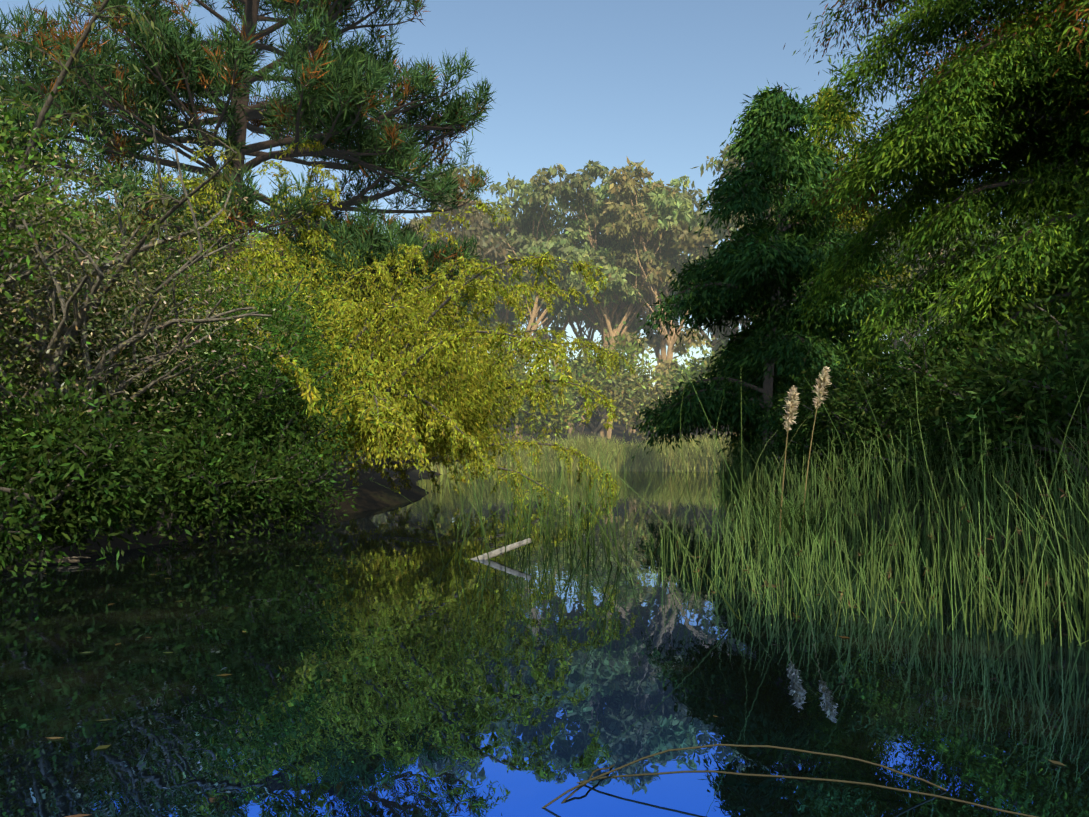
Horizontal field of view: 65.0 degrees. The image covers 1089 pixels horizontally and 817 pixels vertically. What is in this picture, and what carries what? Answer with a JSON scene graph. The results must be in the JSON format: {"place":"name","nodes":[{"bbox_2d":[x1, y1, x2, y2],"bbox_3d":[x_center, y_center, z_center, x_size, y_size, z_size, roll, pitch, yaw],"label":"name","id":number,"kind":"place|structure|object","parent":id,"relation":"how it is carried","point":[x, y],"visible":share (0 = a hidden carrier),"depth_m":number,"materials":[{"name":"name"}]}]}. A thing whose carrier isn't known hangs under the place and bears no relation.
{"place":"outdoors","nodes":[
{"label":"outdoors","id":0,"kind":"place"},
{"bbox_2d":[0,0,1084,397],"label":"sky","id":1,"kind":"structure","parent":0,"point":[663,84],"materials":[{"name":"blue"}]},
{"bbox_2d":[0,471,1088,816],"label":"pond water","id":2,"kind":"structure","parent":0,"point":[516,683],"depth_m":4.71,"materials":[{"name":"liquid"}]},
{"bbox_2d":[44,530,1065,816],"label":"floating leaves","id":3,"kind":"object","parent":2,"relation":"on","point":[326,680],"visible":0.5,"depth_m":3.96,"materials":[{"name":"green plant"}]},
{"bbox_2d":[542,744,1037,816],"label":"dry reed stems","id":4,"kind":"object","parent":2,"relation":"on","point":[582,784],"visible":0.92,"depth_m":3.04,"materials":[{"name":"brown plant"}]},
{"bbox_2d":[2,395,1088,569],"bbox_3d":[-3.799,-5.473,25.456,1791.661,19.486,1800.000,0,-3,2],"label":"ground","id":5,"kind":"structure","parent":0,"point":[374,495],"depth_m":19.84,"materials":[{"name":"soil"}]},
{"bbox_2d":[22,520,69,537],"bbox_3d":[-6.265,1.540,10.707,0.540,0.336,0.576,3,-5,-44],"label":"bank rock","id":6,"kind":"object","parent":5,"relation":"on","point":[43,533],"visible":0.02,"depth_m":10.53,"materials":[{"name":"grey stone"}]},
{"bbox_2d":[0,222,112,388],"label":"shrub","id":7,"kind":"object","parent":5,"relation":"on","point":[87,226],"visible":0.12,"depth_m":11.54,"materials":[{"name":"green plant"}]},
{"bbox_2d":[0,38,155,497],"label":"tree","id":8,"kind":"object","parent":5,"relation":"on","point":[16,183],"visible":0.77,"depth_m":9.36,"materials":[{"name":"green plant"}]},
{"bbox_2d":[0,328,222,577],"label":"bank shrub","id":9,"kind":"object","parent":5,"relation":"on","point":[60,481],"visible":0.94,"depth_m":9.39,"materials":[{"name":"green plant"}]},
{"bbox_2d":[0,125,244,306],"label":"tree","id":10,"kind":"object","parent":5,"relation":"on","point":[90,192],"visible":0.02,"depth_m":20.33,"materials":[{"name":"green plant"}]},
{"bbox_2d":[0,0,250,426],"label":"wattle tree","id":11,"kind":"object","parent":5,"relation":"on","point":[66,67],"visible":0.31,"depth_m":10.73,"materials":[{"name":"green plant"}]},
{"bbox_2d":[0,76,304,446],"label":"tree","id":12,"kind":"object","parent":5,"relation":"on","point":[111,188],"visible":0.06,"depth_m":14.41,"materials":[{"name":"green plant"}]},
{"bbox_2d":[0,45,376,522],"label":"shrub","id":13,"kind":"object","parent":5,"relation":"on","point":[57,345],"visible":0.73,"depth_m":11.33,"materials":[{"name":"green plant"}]},
{"bbox_2d":[2,152,374,514],"bbox_3d":[-6.904,-0.853,15.053,7.647,6.034,7.531,0,-3,2],"label":"shrub","id":14,"kind":"object","parent":5,"relation":"on","point":[212,385],"visible":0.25,"depth_m":13.88,"materials":[{"name":"green plant"}]},
{"bbox_2d":[53,351,327,543],"bbox_3d":[-5.447,0.870,12.743,4.524,3.355,3.946,0,-3,2],"label":"bank shrub","id":15,"kind":"object","parent":5,"relation":"on","point":[206,478],"visible":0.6,"depth_m":12.24,"materials":[{"name":"green plant"}]},
{"bbox_2d":[58,199,367,423],"bbox_3d":[-8.823,-1.404,21.229,8.946,7.858,9.578,0,-3,2],"label":"shrub","id":16,"kind":"object","parent":5,"relation":"on","point":[222,251],"visible":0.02,"depth_m":21.18,"materials":[{"name":"green plant"}]},
{"bbox_2d":[193,233,270,297],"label":"eucalyptus","id":17,"kind":"object","parent":5,"relation":"on","point":[262,235],"visible":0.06,"depth_m":105.93,"materials":[{"name":"green plant"}]},
{"bbox_2d":[95,236,372,446],"bbox_3d":[-6.663,-0.761,17.775,6.527,6.318,7.505,0,-3,2],"label":"shrub","id":18,"kind":"object","parent":5,"relation":"on","point":[223,304],"visible":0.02,"depth_m":17.30,"materials":[{"name":"green plant"}]},
{"bbox_2d":[199,200,297,276],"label":"tree","id":19,"kind":"object","parent":5,"relation":"on","point":[247,233],"depth_m":105.93,"materials":[{"name":"green plant"}]},
{"bbox_2d":[0,0,499,431],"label":"pine tree","id":20,"kind":"object","parent":5,"relation":"on","point":[316,104],"visible":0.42,"depth_m":26.26,"materials":[{"name":"green plant"}]},
{"bbox_2d":[0,530,531,562],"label":"deadwood snags","id":21,"kind":"object","parent":5,"relation":"on","point":[492,554],"visible":0.62,"depth_m":10.21,"materials":[{"name":"grey wood"}]},
{"bbox_2d":[213,371,377,532],"bbox_3d":[-5.321,0.897,15.372,5.041,3.312,4.795,0,-3,2],"label":"bank shrub","id":22,"kind":"object","parent":5,"relation":"on","point":[310,479],"visible":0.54,"depth_m":14.57,"materials":[{"name":"green plant"}]},
{"bbox_2d":[104,198,510,470],"bbox_3d":[-9.529,-2.526,26.516,16.922,9.456,19.501,0,-3,2],"label":"tree","id":23,"kind":"object","parent":5,"relation":"on","point":[442,275],"visible":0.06,"depth_m":24.56,"materials":[{"name":"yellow plant"}]},
{"bbox_2d":[29,138,635,502],"bbox_3d":[-6.086,-2.343,24.203,17.832,11.893,21.173,0,-3,2],"label":"tree","id":24,"kind":"object","parent":5,"relation":"on","point":[396,417],"visible":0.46,"depth_m":22.18,"materials":[{"name":"yellow plant"}]},
{"bbox_2d":[260,244,561,471],"bbox_3d":[-10.866,-2.153,40.795,18.458,10.350,15.116,2,-4,-32],"label":"tree","id":25,"kind":"object","parent":5,"relation":"on","point":[544,432],"depth_m":39.13,"materials":[{"name":"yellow plant"}]},
{"bbox_2d":[401,166,522,345],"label":"eucalyptus","id":26,"kind":"object","parent":5,"relation":"on","point":[475,219],"visible":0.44,"depth_m":96.65,"materials":[{"name":"green plant"}]},
{"bbox_2d":[425,326,534,431],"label":"bush","id":27,"kind":"object","parent":5,"relation":"on","point":[511,374],"visible":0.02,"depth_m":64.00,"materials":[{"name":"green plant"}]},
{"bbox_2d":[424,158,546,439],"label":"eucalyptus","id":28,"kind":"object","parent":5,"relation":"on","point":[509,185],"visible":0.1,"depth_m":109.47,"materials":[{"name":"green plant"}]},
{"bbox_2d":[450,278,532,340],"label":"eucalyptus","id":29,"kind":"object","parent":5,"relation":"on","point":[498,310],"visible":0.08,"depth_m":109.76,"materials":[{"name":"green plant"}]},
{"bbox_2d":[481,308,537,429],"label":"eucalyptus","id":30,"kind":"object","parent":5,"relation":"on","point":[511,330],"visible":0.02,"depth_m":126.24,"materials":[{"name":"green plant"}]},
{"bbox_2d":[487,321,576,441],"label":"bush","id":31,"kind":"object","parent":5,"relation":"on","point":[520,364],"visible":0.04,"depth_m":86.74,"materials":[{"name":"green plant"}]},
{"bbox_2d":[476,210,600,440],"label":"eucalyptus","id":32,"kind":"object","parent":5,"relation":"on","point":[532,246],"visible":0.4,"depth_m":102.31,"materials":[{"name":"green plant"}]},
{"bbox_2d":[505,355,586,441],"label":"bush","id":33,"kind":"object","parent":5,"relation":"on","point":[561,410],"visible":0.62,"depth_m":84.62,"materials":[{"name":"green plant"}]},
{"bbox_2d":[18,458,1088,560],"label":"sedge grass","id":34,"kind":"structure","parent":5,"relation":"on","point":[1014,522],"depth_m":13.56,"materials":[{"name":"green plant"}]},
{"bbox_2d":[509,228,599,432],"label":"tree","id":35,"kind":"object","parent":5,"relation":"on","point":[579,321],"visible":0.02,"depth_m":125.46,"materials":[{"name":"green plant"}]},
{"bbox_2d":[389,431,742,474],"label":"reeds","id":36,"kind":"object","parent":5,"relation":"on","point":[668,458],"depth_m":75.53,"materials":[{"name":"green plant"}]},
{"bbox_2d":[500,160,632,441],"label":"eucalyptus","id":37,"kind":"object","parent":5,"relation":"on","point":[595,169],"visible":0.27,"depth_m":104.32,"materials":[{"name":"green plant"}]},
{"bbox_2d":[517,321,661,440],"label":"bush","id":38,"kind":"object","parent":5,"relation":"on","point":[584,368],"visible":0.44,"depth_m":88.09,"materials":[{"name":"green plant"}]},
{"bbox_2d":[529,163,686,442],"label":"eucalyptus","id":39,"kind":"object","parent":5,"relation":"on","point":[621,315],"visible":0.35,"depth_m":102.50,"materials":[{"name":"green plant"}]},
{"bbox_2d":[513,175,703,442],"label":"tree","id":40,"kind":"object","parent":5,"relation":"on","point":[662,203],"visible":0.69,"depth_m":101.26,"materials":[{"name":"green plant"}]},
{"bbox_2d":[578,352,689,440],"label":"bush","id":41,"kind":"object","parent":5,"relation":"on","point":[627,403],"visible":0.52,"depth_m":87.40,"materials":[{"name":"green plant"}]},
{"bbox_2d":[576,172,695,437],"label":"eucalyptus","id":42,"kind":"object","parent":5,"relation":"on","point":[589,308],"visible":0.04,"depth_m":115.08,"materials":[{"name":"green plant"}]},
{"bbox_2d":[591,240,705,432],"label":"eucalyptus","id":43,"kind":"object","parent":5,"relation":"on","point":[681,261],"visible":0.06,"depth_m":117.55,"materials":[{"name":"green plant"}]},
{"bbox_2d":[640,291,688,385],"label":"eucalyptus","id":44,"kind":"object","parent":5,"relation":"on","point":[653,340],"depth_m":125.08,"materials":[{"name":"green plant"}]},
{"bbox_2d":[619,189,738,434],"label":"eucalyptus","id":45,"kind":"object","parent":5,"relation":"on","point":[662,342],"visible":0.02,"depth_m":111.32,"materials":[{"name":"green plant"}]},
{"bbox_2d":[651,330,731,440],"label":"bush","id":46,"kind":"object","parent":5,"relation":"on","point":[698,369],"visible":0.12,"depth_m":85.34,"materials":[{"name":"green plant"}]},
{"bbox_2d":[588,157,803,443],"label":"tree","id":47,"kind":"object","parent":5,"relation":"on","point":[657,278],"visible":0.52,"depth_m":99.67,"materials":[{"name":"green plant"}]},
{"bbox_2d":[649,210,773,429],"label":"eucalyptus","id":48,"kind":"object","parent":5,"relation":"on","point":[715,341],"visible":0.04,"depth_m":123.46,"materials":[{"name":"green plant"}]},
{"bbox_2d":[373,350,1088,649],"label":"reeds","id":49,"kind":"object","parent":5,"relation":"on","point":[1064,563],"visible":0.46,"depth_m":9.36,"materials":[{"name":"green plant"}]},
{"bbox_2d":[654,181,843,435],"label":"tree","id":50,"kind":"object","parent":5,"relation":"on","point":[696,203],"visible":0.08,"depth_m":109.52,"materials":[{"name":"green plant"}]},
{"bbox_2d":[688,138,810,313],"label":"eucalyptus","id":51,"kind":"object","parent":5,"relation":"on","point":[724,153],"visible":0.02,"depth_m":97.39,"materials":[{"name":"green plant"}]},
{"bbox_2d":[631,80,941,484],"bbox_3d":[10.093,-4.264,35.844,12.955,18.442,13.182,0,-3,2],"label":"tree","id":52,"kind":"object","parent":5,"relation":"on","point":[759,266],"visible":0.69,"depth_m":33.95,"materials":[{"name":"green plant"}]},
{"bbox_2d":[737,359,883,482],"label":"bank shrub","id":53,"kind":"object","parent":5,"relation":"on","point":[778,442],"visible":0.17,"depth_m":30.73,"materials":[{"name":"green plant"}]},
{"bbox_2d":[744,201,890,383],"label":"eucalyptus","id":54,"kind":"object","parent":5,"relation":"on","point":[845,235],"depth_m":98.68,"materials":[{"name":"green plant"}]},
{"bbox_2d":[756,343,886,490],"bbox_3d":[9.383,0.537,26.515,6.368,5.649,7.127,0,-3,2],"label":"bank shrub","id":55,"kind":"object","parent":5,"relation":"on","point":[806,453],"visible":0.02,"depth_m":26.46,"materials":[{"name":"green plant"}]},
{"bbox_2d":[724,79,922,453],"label":"tree","id":56,"kind":"object","parent":5,"relation":"on","point":[830,148],"visible":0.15,"depth_m":46.28,"materials":[{"name":"green plant"}]},
{"bbox_2d":[764,333,918,489],"bbox_3d":[8.224,0.623,21.443,5.564,5.007,6.441,0,-3,2],"label":"bank shrub","id":57,"kind":"object","parent":5,"relation":"on","point":[825,428],"visible":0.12,"depth_m":21.54,"materials":[{"name":"green plant"}]},
{"bbox_2d":[854,226,964,353],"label":"tree","id":58,"kind":"object","parent":5,"relation":"on","point":[914,334],"depth_m":101.81,"materials":[{"name":"green plant"}]},
{"bbox_2d":[854,215,979,372],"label":"tree","id":59,"kind":"object","parent":5,"relation":"on","point":[904,271],"depth_m":105.87,"materials":[{"name":"green plant"}]},
{"bbox_2d":[888,252,972,353],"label":"tree","id":60,"kind":"object","parent":5,"relation":"on","point":[923,326],"depth_m":112.98,"materials":[{"name":"green plant"}]},
{"bbox_2d":[783,0,1088,489],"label":"tree","id":61,"kind":"object","parent":5,"relation":"on","point":[993,98],"visible":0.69,"depth_m":17.57,"materials":[{"name":"green plant"}]},
{"bbox_2d":[802,317,1069,503],"bbox_3d":[8.432,0.232,17.630,5.512,4.280,5.420,-2,-4,34],"label":"bank shrub","id":62,"kind":"object","parent":5,"relation":"on","point":[889,420],"visible":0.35,"depth_m":17.95,"materials":[{"name":"green plant"}]},
{"bbox_2d":[883,219,1029,306],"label":"tree","id":63,"kind":"object","parent":5,"relation":"on","point":[946,251],"depth_m":96.18,"materials":[{"name":"green plant"}]},
{"bbox_2d":[847,251,1088,510],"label":"bank shrub","id":64,"kind":"object","parent":5,"relation":"on","point":[926,396],"visible":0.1,"depth_m":14.13,"materials":[{"name":"green plant"}]},
{"bbox_2d":[891,283,1088,518],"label":"bank shrub","id":65,"kind":"object","parent":5,"relation":"on","point":[1054,393],"visible":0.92,"depth_m":11.54,"materials":[{"name":"green plant"}]},
{"bbox_2d":[956,112,1088,348],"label":"tree","id":66,"kind":"object","parent":5,"relation":"on","point":[1042,153],"visible":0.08,"depth_m":18.08,"materials":[{"name":"green plant"}]},
{"bbox_2d":[699,366,868,550],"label":"pampas grass","id":67,"kind":"object","parent":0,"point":[791,407],"depth_m":11.88,"materials":[{"name":"green plant"}]}
]}

